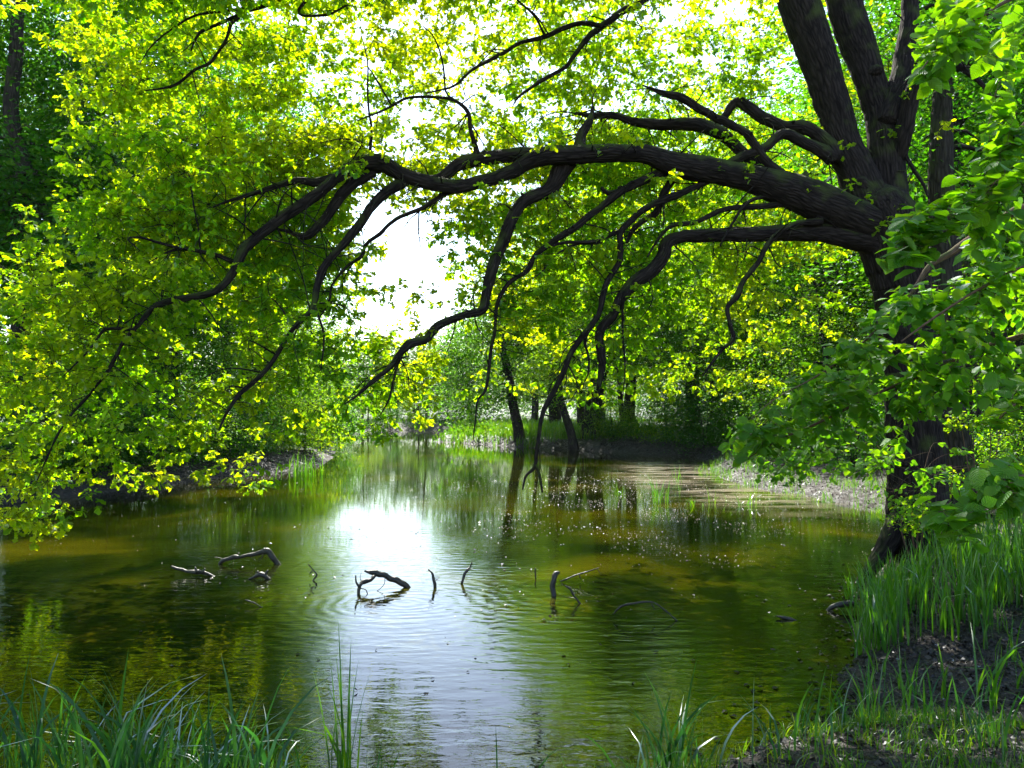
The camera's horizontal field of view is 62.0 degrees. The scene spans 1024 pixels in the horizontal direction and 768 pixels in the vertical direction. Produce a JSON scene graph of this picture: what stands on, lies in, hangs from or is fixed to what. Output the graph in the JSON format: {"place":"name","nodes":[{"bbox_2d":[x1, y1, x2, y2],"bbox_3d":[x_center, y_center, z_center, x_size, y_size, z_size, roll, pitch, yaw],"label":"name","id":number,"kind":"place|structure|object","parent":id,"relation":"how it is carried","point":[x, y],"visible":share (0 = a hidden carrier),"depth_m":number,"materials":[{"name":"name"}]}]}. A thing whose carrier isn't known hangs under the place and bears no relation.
{"place":"outdoors","nodes":[
{"label":"outdoors","id":0,"kind":"place"},
{"bbox_2d":[189,11,331,416],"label":"forest tree","id":1,"kind":"object","parent":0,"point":[292,113],"visible":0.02,"depth_m":51.66,"materials":[{"name":"green plant"}]},
{"bbox_2d":[0,430,885,767],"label":"water","id":2,"kind":"structure","parent":0,"point":[114,580],"depth_m":9.58,"materials":[{"name":"green liquid"}]},
{"bbox_2d":[171,565,213,575],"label":"dead branch","id":3,"kind":"object","parent":2,"relation":"on","point":[196,571],"visible":0.97,"depth_m":11.35,"materials":[{"name":"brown wood"}]},
{"bbox_2d":[217,548,280,564],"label":"dead branch","id":4,"kind":"object","parent":2,"relation":"on","point":[270,554],"visible":0.98,"depth_m":12.20,"materials":[{"name":"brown wood"}]},
{"bbox_2d":[249,568,270,579],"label":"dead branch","id":5,"kind":"object","parent":2,"relation":"on","point":[263,575],"visible":0.99,"depth_m":11.11,"materials":[{"name":"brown wood"}]},
{"bbox_2d":[275,451,325,477],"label":"reed tuft","id":6,"kind":"object","parent":2,"relation":"on","point":[295,471],"visible":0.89,"depth_m":28.72,"materials":[{"name":"green plant"}]},
{"bbox_2d":[241,623,370,767],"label":"reed tuft","id":7,"kind":"object","parent":2,"relation":"in","point":[345,754],"visible":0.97,"depth_m":4.75,"materials":[{"name":"green plant"}]},
{"bbox_2d":[355,569,409,593],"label":"dead branch","id":8,"kind":"object","parent":2,"relation":"on","point":[374,573],"visible":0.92,"depth_m":10.54,"materials":[{"name":"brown wood"}]},
{"bbox_2d":[3,521,868,766],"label":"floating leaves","id":9,"kind":"object","parent":2,"relation":"on","point":[745,684],"visible":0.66,"depth_m":7.31,"materials":[{"name":"green plant"}]},
{"bbox_2d":[24,468,868,726],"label":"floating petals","id":10,"kind":"object","parent":2,"relation":"on","point":[606,509],"visible":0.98,"depth_m":18.91,"materials":[{"name":"white plant"}]},
{"bbox_2d":[550,571,559,595],"bbox_3d":[0.507,2.423,10.182,0.090,0.363,0.170,-1,-2,30],"label":"dead peg","id":11,"kind":"object","parent":2,"relation":"in","point":[553,582],"visible":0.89,"depth_m":10.14,"materials":[{"name":"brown wood"}]},
{"bbox_2d":[613,601,676,620],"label":"dead branch","id":12,"kind":"object","parent":2,"relation":"on","point":[628,604],"visible":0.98,"depth_m":8.97,"materials":[{"name":"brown wood"}]},
{"bbox_2d":[643,475,670,503],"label":"reed tuft","id":13,"kind":"object","parent":2,"relation":"in","point":[655,495],"visible":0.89,"depth_m":20.44,"materials":[{"name":"green plant"}]},
{"bbox_2d":[781,671,853,714],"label":"reed tuft","id":14,"kind":"object","parent":2,"relation":"in","point":[833,700],"visible":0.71,"depth_m":6.17,"materials":[{"name":"green plant"}]},
{"bbox_2d":[826,600,858,609],"bbox_3d":[3.629,2.449,9.363,0.394,0.190,0.078,0,-2,14],"label":"driftwood","id":15,"kind":"object","parent":2,"relation":"in","point":[836,605],"visible":0.8,"depth_m":9.34,"materials":[{"name":"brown wood"}]},
{"bbox_2d":[0,0,981,362],"label":"sky","id":16,"kind":"structure","parent":0,"point":[404,259],"materials":[{"name":"white"}]},
{"bbox_2d":[0,360,1023,767],"bbox_3d":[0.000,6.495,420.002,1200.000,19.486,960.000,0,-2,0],"label":"ground","id":17,"kind":"structure","parent":0,"point":[674,450],"depth_m":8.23,"materials":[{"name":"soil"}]},
{"bbox_2d":[0,380,94,471],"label":"shrub","id":18,"kind":"object","parent":17,"relation":"on","point":[16,413],"visible":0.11,"depth_m":22.53,"materials":[{"name":"green plant"}]},
{"bbox_2d":[0,0,104,327],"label":"forest tree","id":19,"kind":"object","parent":17,"relation":"on","point":[23,74],"visible":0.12,"depth_m":30.28,"materials":[{"name":"green plant"}]},
{"bbox_2d":[0,401,126,476],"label":"shrub","id":20,"kind":"object","parent":17,"relation":"on","point":[63,452],"visible":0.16,"depth_m":23.54,"materials":[{"name":"green plant"}]},
{"bbox_2d":[0,0,135,415],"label":"forest tree","id":21,"kind":"object","parent":17,"relation":"on","point":[36,107],"visible":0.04,"depth_m":36.65,"materials":[{"name":"green plant"}]},
{"bbox_2d":[0,251,192,443],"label":"young tree","id":22,"kind":"object","parent":17,"relation":"on","point":[94,346],"visible":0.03,"depth_m":27.03,"materials":[{"name":"green plant"}]},
{"bbox_2d":[0,350,192,462],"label":"shrub","id":23,"kind":"object","parent":17,"relation":"on","point":[106,389],"visible":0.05,"depth_m":25.75,"materials":[{"name":"green plant"}]},
{"bbox_2d":[29,388,177,478],"bbox_3d":[-11.786,1.564,24.616,4.264,3.417,4.353,1,-2,-29],"label":"shrub","id":24,"kind":"object","parent":17,"relation":"on","point":[142,446],"visible":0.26,"depth_m":24.37,"materials":[{"name":"green plant"}]},
{"bbox_2d":[0,0,214,451],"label":"forest tree","id":25,"kind":"object","parent":17,"relation":"on","point":[20,155],"visible":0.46,"depth_m":26.82,"materials":[{"name":"green plant"}]},
{"bbox_2d":[0,115,265,405],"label":"forest tree","id":26,"kind":"object","parent":17,"relation":"on","point":[148,328],"visible":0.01,"depth_m":43.15,"materials":[{"name":"green plant"}]},
{"bbox_2d":[0,1,271,401],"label":"forest tree","id":27,"kind":"object","parent":17,"relation":"on","point":[45,117],"visible":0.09,"depth_m":31.03,"materials":[{"name":"green plant"}]},
{"bbox_2d":[91,387,214,475],"bbox_3d":[-11.269,1.589,26.403,4.146,3.485,4.061,0,-2,-9],"label":"shrub","id":28,"kind":"object","parent":17,"relation":"on","point":[173,450],"visible":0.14,"depth_m":26.24,"materials":[{"name":"green plant"}]},
{"bbox_2d":[22,9,287,403],"bbox_3d":[-14.556,-7.531,36.222,10.990,21.368,11.840,-1,-2,20],"label":"forest tree","id":29,"kind":"object","parent":17,"relation":"on","point":[252,137],"visible":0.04,"depth_m":35.85,"materials":[{"name":"green plant"}]},
{"bbox_2d":[60,272,250,440],"bbox_3d":[-13.328,-0.298,33.065,8.183,8.777,8.412,-5,0,-20],"label":"young tree","id":30,"kind":"object","parent":17,"relation":"on","point":[202,355],"visible":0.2,"depth_m":32.39,"materials":[{"name":"green plant"}]},
{"bbox_2d":[0,648,347,767],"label":"sedge bank","id":31,"kind":"structure","parent":17,"relation":"on","point":[123,738],"depth_m":4.11,"materials":[{"name":"green plant"}]},
{"bbox_2d":[138,396,260,470],"bbox_3d":[-10.812,2.009,28.482,4.849,3.591,4.128,0,-2,-10],"label":"shrub","id":32,"kind":"object","parent":17,"relation":"on","point":[212,441],"visible":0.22,"depth_m":28.59,"materials":[{"name":"green plant"}]},
{"bbox_2d":[0,0,404,431],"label":"wood depths","id":33,"kind":"object","parent":17,"relation":"on","point":[26,191],"depth_m":37.10,"materials":[{"name":"green plant"}]},
{"bbox_2d":[172,383,287,464],"bbox_3d":[-10.409,1.615,30.882,4.467,3.628,4.561,0,-2,-9],"label":"shrub","id":34,"kind":"object","parent":17,"relation":"on","point":[233,439],"visible":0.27,"depth_m":30.56,"materials":[{"name":"green plant"}]},
{"bbox_2d":[150,59,310,426],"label":"forest tree","id":35,"kind":"object","parent":17,"relation":"on","point":[232,252],"visible":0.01,"depth_m":42.12,"materials":[{"name":"green plant"}]},
{"bbox_2d":[213,395,295,453],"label":"shrub","id":36,"kind":"object","parent":17,"relation":"on","point":[276,428],"visible":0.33,"depth_m":33.01,"materials":[{"name":"green plant"}]},
{"bbox_2d":[172,274,360,456],"bbox_3d":[-10.948,-0.457,37.172,9.662,9.131,8.998,12,-8,-29],"label":"beech tree","id":37,"kind":"object","parent":17,"relation":"on","point":[253,367],"visible":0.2,"depth_m":36.59,"materials":[{"name":"green plant"}]},
{"bbox_2d":[230,387,321,454],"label":"shrub","id":38,"kind":"object","parent":17,"relation":"on","point":[285,400],"visible":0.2,"depth_m":35.50,"materials":[{"name":"green plant"}]},
{"bbox_2d":[195,193,375,403],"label":"forest tree","id":39,"kind":"object","parent":17,"relation":"on","point":[332,331],"visible":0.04,"depth_m":52.73,"materials":[{"name":"green plant"}]},
{"bbox_2d":[202,89,374,400],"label":"forest tree","id":40,"kind":"object","parent":17,"relation":"on","point":[343,332],"visible":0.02,"depth_m":62.57,"materials":[{"name":"green plant"}]},
{"bbox_2d":[246,358,339,413],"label":"young tree","id":41,"kind":"object","parent":17,"relation":"on","point":[318,385],"visible":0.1,"depth_m":49.71,"materials":[{"name":"green plant"}]},
{"bbox_2d":[270,389,357,460],"bbox_3d":[-8.990,2.228,37.026,4.324,4.015,5.080,0,-2,10],"label":"shrub","id":42,"kind":"object","parent":17,"relation":"on","point":[305,427],"visible":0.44,"depth_m":36.47,"materials":[{"name":"green plant"}]},
{"bbox_2d":[277,358,357,439],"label":"young tree","id":43,"kind":"object","parent":17,"relation":"on","point":[326,386],"visible":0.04,"depth_m":57.84,"materials":[{"name":"green plant"}]},
{"bbox_2d":[275,386,373,453],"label":"shrub","id":44,"kind":"object","parent":17,"relation":"on","point":[344,423],"visible":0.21,"depth_m":43.33,"materials":[{"name":"green plant"}]},
{"bbox_2d":[307,393,369,449],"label":"shrub","id":45,"kind":"object","parent":17,"relation":"on","point":[343,426],"visible":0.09,"depth_m":49.38,"materials":[{"name":"green plant"}]},
{"bbox_2d":[341,344,384,418],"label":"distant tree","id":46,"kind":"object","parent":17,"relation":"on","point":[367,369],"visible":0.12,"depth_m":107.47,"materials":[{"name":"green plant"}]},
{"bbox_2d":[355,387,386,422],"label":"shore bush","id":47,"kind":"object","parent":17,"relation":"on","point":[367,416],"visible":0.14,"depth_m":98.35,"materials":[{"name":"green plant"}]},
{"bbox_2d":[381,403,404,423],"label":"shore bush","id":48,"kind":"object","parent":17,"relation":"on","point":[395,413],"visible":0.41,"depth_m":97.43,"materials":[{"name":"green plant"}]},
{"bbox_2d":[400,390,434,422],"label":"shore bush","id":49,"kind":"object","parent":17,"relation":"on","point":[416,405],"visible":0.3,"depth_m":98.97,"materials":[{"name":"green plant"}]},
{"bbox_2d":[401,338,455,417],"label":"distant tree","id":50,"kind":"object","parent":17,"relation":"on","point":[426,414],"visible":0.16,"depth_m":105.58,"materials":[{"name":"green plant"}]},
{"bbox_2d":[0,325,878,418],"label":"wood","id":51,"kind":"object","parent":17,"relation":"on","point":[527,411],"visible":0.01,"depth_m":117.81,"materials":[{"name":"green plant"}]},
{"bbox_2d":[0,416,882,476],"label":"undergrowth","id":52,"kind":"object","parent":17,"relation":"on","point":[631,434],"visible":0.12,"depth_m":35.54,"materials":[{"name":"green plant"}]},
{"bbox_2d":[428,382,468,425],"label":"shore bush","id":53,"kind":"object","parent":17,"relation":"on","point":[444,412],"visible":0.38,"depth_m":98.55,"materials":[{"name":"green plant"}]},
{"bbox_2d":[432,313,512,417],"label":"distant tree","id":54,"kind":"object","parent":17,"relation":"on","point":[464,362],"visible":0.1,"depth_m":109.28,"materials":[{"name":"green plant"}]},
{"bbox_2d":[415,262,553,446],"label":"leaning tree","id":55,"kind":"object","parent":17,"relation":"on","point":[511,402],"visible":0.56,"depth_m":52.60,"materials":[{"name":"green plant"}]},
{"bbox_2d":[0,0,1023,583],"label":"oak tree","id":56,"kind":"object","parent":17,"relation":"on","point":[174,232],"visible":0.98,"depth_m":11.16,"materials":[{"name":"green plant"}]},
{"bbox_2d":[0,699,1023,767],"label":"grass","id":57,"kind":"structure","parent":17,"relation":"on","point":[874,720],"depth_m":4.51,"materials":[{"name":"green plant"}]},
{"bbox_2d":[483,352,547,419],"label":"distant tree","id":58,"kind":"object","parent":17,"relation":"on","point":[533,407],"visible":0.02,"depth_m":103.73,"materials":[{"name":"green plant"}]},
{"bbox_2d":[347,415,703,427],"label":"grass","id":59,"kind":"structure","parent":17,"relation":"on","point":[438,419],"depth_m":99.87,"materials":[{"name":"green plant"}]},
{"bbox_2d":[495,327,576,421],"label":"slim tree","id":60,"kind":"object","parent":17,"relation":"on","point":[536,415],"visible":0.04,"depth_m":65.89,"materials":[{"name":"green plant"}]},
{"bbox_2d":[484,235,593,422],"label":"straight tree","id":61,"kind":"object","parent":17,"relation":"on","point":[552,412],"visible":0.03,"depth_m":59.63,"materials":[{"name":"green plant"}]},
{"bbox_2d":[432,418,662,447],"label":"grass","id":62,"kind":"structure","parent":17,"relation":"on","point":[554,430],"depth_m":54.56,"materials":[{"name":"green plant"}]},
{"bbox_2d":[446,214,676,421],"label":"park tree","id":63,"kind":"object","parent":17,"relation":"on","point":[561,362],"visible":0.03,"depth_m":76.47,"materials":[{"name":"green plant"}]},
{"bbox_2d":[514,327,611,449],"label":"leaning tree","id":64,"kind":"object","parent":17,"relation":"on","point":[571,434],"visible":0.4,"depth_m":47.29,"materials":[{"name":"green plant"}]},
{"bbox_2d":[501,103,659,427],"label":"park tree","id":65,"kind":"object","parent":17,"relation":"on","point":[580,410],"visible":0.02,"depth_m":69.64,"materials":[{"name":"green plant"}]},
{"bbox_2d":[519,186,680,438],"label":"thick tree","id":66,"kind":"object","parent":17,"relation":"on","point":[587,423],"visible":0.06,"depth_m":49.49,"materials":[{"name":"green plant"}]},
{"bbox_2d":[576,400,649,438],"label":"shrub","id":67,"kind":"object","parent":17,"relation":"on","point":[611,419],"visible":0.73,"depth_m":48.77,"materials":[{"name":"green plant"}]},
{"bbox_2d":[575,315,652,420],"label":"slim tree","id":68,"kind":"object","parent":17,"relation":"on","point":[620,393],"visible":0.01,"depth_m":63.81,"materials":[{"name":"green plant"}]},
{"bbox_2d":[571,358,662,421],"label":"distant tree","id":69,"kind":"object","parent":17,"relation":"on","point":[608,393],"depth_m":99.63,"materials":[{"name":"green plant"}]},
{"bbox_2d":[265,659,1023,767],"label":"sparse sedge","id":70,"kind":"object","parent":17,"relation":"on","point":[958,720],"visible":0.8,"depth_m":4.68,"materials":[{"name":"green plant"}]},
{"bbox_2d":[623,391,700,442],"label":"shrub","id":71,"kind":"object","parent":17,"relation":"on","point":[657,418],"visible":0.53,"depth_m":44.65,"materials":[{"name":"green plant"}]},
{"bbox_2d":[614,656,727,767],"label":"reed tuft","id":72,"kind":"object","parent":17,"relation":"on","point":[680,738],"visible":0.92,"depth_m":4.65,"materials":[{"name":"green plant"}]},
{"bbox_2d":[650,387,745,455],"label":"shrub","id":73,"kind":"object","parent":17,"relation":"on","point":[682,408],"visible":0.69,"depth_m":40.85,"materials":[{"name":"green plant"}]},
{"bbox_2d":[622,312,782,439],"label":"young tree","id":74,"kind":"object","parent":17,"relation":"on","point":[709,394],"visible":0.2,"depth_m":43.68,"materials":[{"name":"green plant"}]},
{"bbox_2d":[621,100,847,424],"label":"park tree","id":75,"kind":"object","parent":17,"relation":"on","point":[705,244],"visible":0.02,"depth_m":57.07,"materials":[{"name":"green plant"}]},
{"bbox_2d":[690,387,782,455],"bbox_3d":[10.287,1.843,37.362,4.561,3.782,4.467,1,-2,-39],"label":"shrub","id":76,"kind":"object","parent":17,"relation":"on","point":[726,419],"visible":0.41,"depth_m":37.35,"materials":[{"name":"green plant"}]},
{"bbox_2d":[606,100,870,428],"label":"park tree","id":77,"kind":"object","parent":17,"relation":"on","point":[697,334],"visible":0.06,"depth_m":41.95,"materials":[{"name":"green plant"}]},
{"bbox_2d":[677,283,875,454],"bbox_3d":[11.236,-0.223,35.717,8.105,8.322,8.284,2,-2,-44],"label":"young tree","id":78,"kind":"object","parent":17,"relation":"on","point":[780,309],"visible":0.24,"depth_m":35.19,"materials":[{"name":"green plant"}]},
{"bbox_2d":[681,107,876,398],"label":"park tree","id":79,"kind":"object","parent":17,"relation":"on","point":[795,281],"depth_m":54.15,"materials":[{"name":"green plant"}]},
{"bbox_2d":[567,8,1013,449],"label":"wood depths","id":80,"kind":"object","parent":17,"relation":"on","point":[864,371],"visible":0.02,"depth_m":45.46,"materials":[{"name":"green plant"}]},
{"bbox_2d":[694,451,886,513],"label":"cove grass","id":81,"kind":"structure","parent":17,"relation":"on","point":[867,484],"depth_m":23.31,"materials":[{"name":"green plant"}]},
{"bbox_2d":[668,63,923,438],"bbox_3d":[13.374,-5.253,36.278,14.491,16.820,14.739,0,-2,-10],"label":"park tree","id":82,"kind":"object","parent":17,"relation":"on","point":[817,264],"visible":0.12,"depth_m":35.76,"materials":[{"name":"green plant"}]},
{"bbox_2d":[721,270,884,451],"bbox_3d":[11.345,-0.056,30.113,7.701,7.950,7.917,1,-2,-30],"label":"young tree","id":83,"kind":"object","parent":17,"relation":"on","point":[819,321],"visible":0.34,"depth_m":30.11,"materials":[{"name":"green plant"}]},
{"bbox_2d":[754,388,860,465],"bbox_3d":[10.178,1.982,30.010,4.618,3.714,3.931,2,-2,-40],"label":"shrub","id":84,"kind":"object","parent":17,"relation":"on","point":[773,422],"visible":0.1,"depth_m":29.42,"materials":[{"name":"green plant"}]},
{"bbox_2d":[786,393,886,471],"bbox_3d":[10.295,1.597,25.413,4.061,3.316,4.146,1,-2,-29],"label":"shrub","id":85,"kind":"object","parent":17,"relation":"on","point":[839,446],"visible":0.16,"depth_m":25.06,"materials":[{"name":"green plant"}]},
{"bbox_2d":[728,14,1012,392],"bbox_3d":[18.726,-6.875,40.293,18.048,20.474,17.744,-1,-2,30],"label":"forest tree","id":86,"kind":"object","parent":17,"relation":"on","point":[821,245],"depth_m":38.76,"materials":[{"name":"green plant"}]},
{"bbox_2d":[718,0,1023,553],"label":"hazel tree","id":87,"kind":"object","parent":17,"relation":"on","point":[957,38],"visible":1,"depth_m":4.71,"materials":[{"name":"green plant"}]},
{"bbox_2d":[720,0,1023,504],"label":"tree","id":88,"kind":"object","parent":17,"relation":"on","point":[941,161],"visible":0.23,"depth_m":14.57,"materials":[{"name":"green plant"}]},
{"bbox_2d":[755,0,1023,331],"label":"forest tree","id":89,"kind":"object","parent":17,"relation":"on","point":[812,112],"visible":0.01,"depth_m":25.52,"materials":[{"name":"green plant"}]},
{"bbox_2d":[879,492,932,560],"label":"sapling","id":90,"kind":"object","parent":17,"relation":"on","point":[915,527],"visible":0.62,"depth_m":10.56,"materials":[{"name":"green plant"}]},
{"bbox_2d":[835,23,1021,401],"bbox_3d":[17.263,-5.160,27.615,14.045,15.857,13.968,0,-2,0],"label":"forest tree","id":91,"kind":"object","parent":17,"relation":"on","point":[858,292],"depth_m":29.82,"materials":[{"name":"green plant"}]},
{"bbox_2d":[838,503,1023,657],"bbox_3d":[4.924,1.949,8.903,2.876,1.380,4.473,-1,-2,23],"label":"reed bed","id":92,"kind":"object","parent":17,"relation":"on","point":[893,592],"visible":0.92,"depth_m":8.20,"materials":[{"name":"green plant"}]},
{"bbox_2d":[845,592,1023,724],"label":"mud sprouts","id":93,"kind":"object","parent":17,"relation":"on","point":[944,686],"visible":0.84,"depth_m":6.30,"materials":[{"name":"green plant"}]},
{"bbox_2d":[848,0,1023,458],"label":"forest tree","id":94,"kind":"object","parent":17,"relation":"on","point":[1004,334],"visible":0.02,"depth_m":21.97,"materials":[{"name":"green plant"}]},
{"bbox_2d":[856,228,1023,466],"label":"young tree","id":95,"kind":"object","parent":17,"relation":"on","point":[982,284],"visible":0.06,"depth_m":18.55,"materials":[{"name":"green plant"}]},
{"bbox_2d":[867,0,1023,430],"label":"tree leaves","id":96,"kind":"object","parent":17,"relation":"on","point":[1018,343],"visible":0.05,"depth_m":19.94,"materials":[{"name":"green plant"}]},
{"bbox_2d":[948,469,964,502],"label":"sapling","id":97,"kind":"object","parent":17,"relation":"on","point":[952,477],"visible":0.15,"depth_m":12.27,"materials":[{"name":"green plant"}]},
{"bbox_2d":[911,50,1023,361],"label":"tree leaves","id":98,"kind":"object","parent":17,"relation":"on","point":[966,168],"visible":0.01,"depth_m":22.93,"materials":[{"name":"green plant"}]},
{"bbox_2d":[943,410,1023,509],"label":"sapling","id":99,"kind":"object","parent":17,"relation":"on","point":[977,421],"visible":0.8,"depth_m":13.45,"materials":[{"name":"green plant"}]},
{"bbox_2d":[950,412,1023,509],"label":"shrub","id":100,"kind":"object","parent":17,"relation":"on","point":[1005,449],"visible":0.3,"depth_m":14.30,"materials":[{"name":"green plant"}]},
{"bbox_2d":[951,623,1023,711],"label":"reed tuft","id":101,"kind":"object","parent":17,"relation":"on","point":[994,695],"visible":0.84,"depth_m":5.92,"materials":[{"name":"green plant"}]},
{"bbox_2d":[967,391,1023,509],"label":"shrub","id":102,"kind":"object","parent":17,"relation":"on","point":[1003,454],"visible":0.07,"depth_m":15.08,"materials":[{"name":"green plant"}]},
{"bbox_2d":[510,104,744,424],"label":"park tree","id":103,"kind":"object","parent":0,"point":[627,397],"depth_m":61.46,"materials":[{"name":"green plant"}]},
{"bbox_2d":[528,75,835,433],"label":"park tree","id":104,"kind":"object","parent":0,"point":[701,278],"visible":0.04,"depth_m":48.90,"materials":[{"name":"green plant"}]},
{"bbox_2d":[818,8,1023,464],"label":"tree leaves","id":105,"kind":"object","parent":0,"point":[965,264],"visible":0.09,"depth_m":19.03,"materials":[{"name":"green plant"}]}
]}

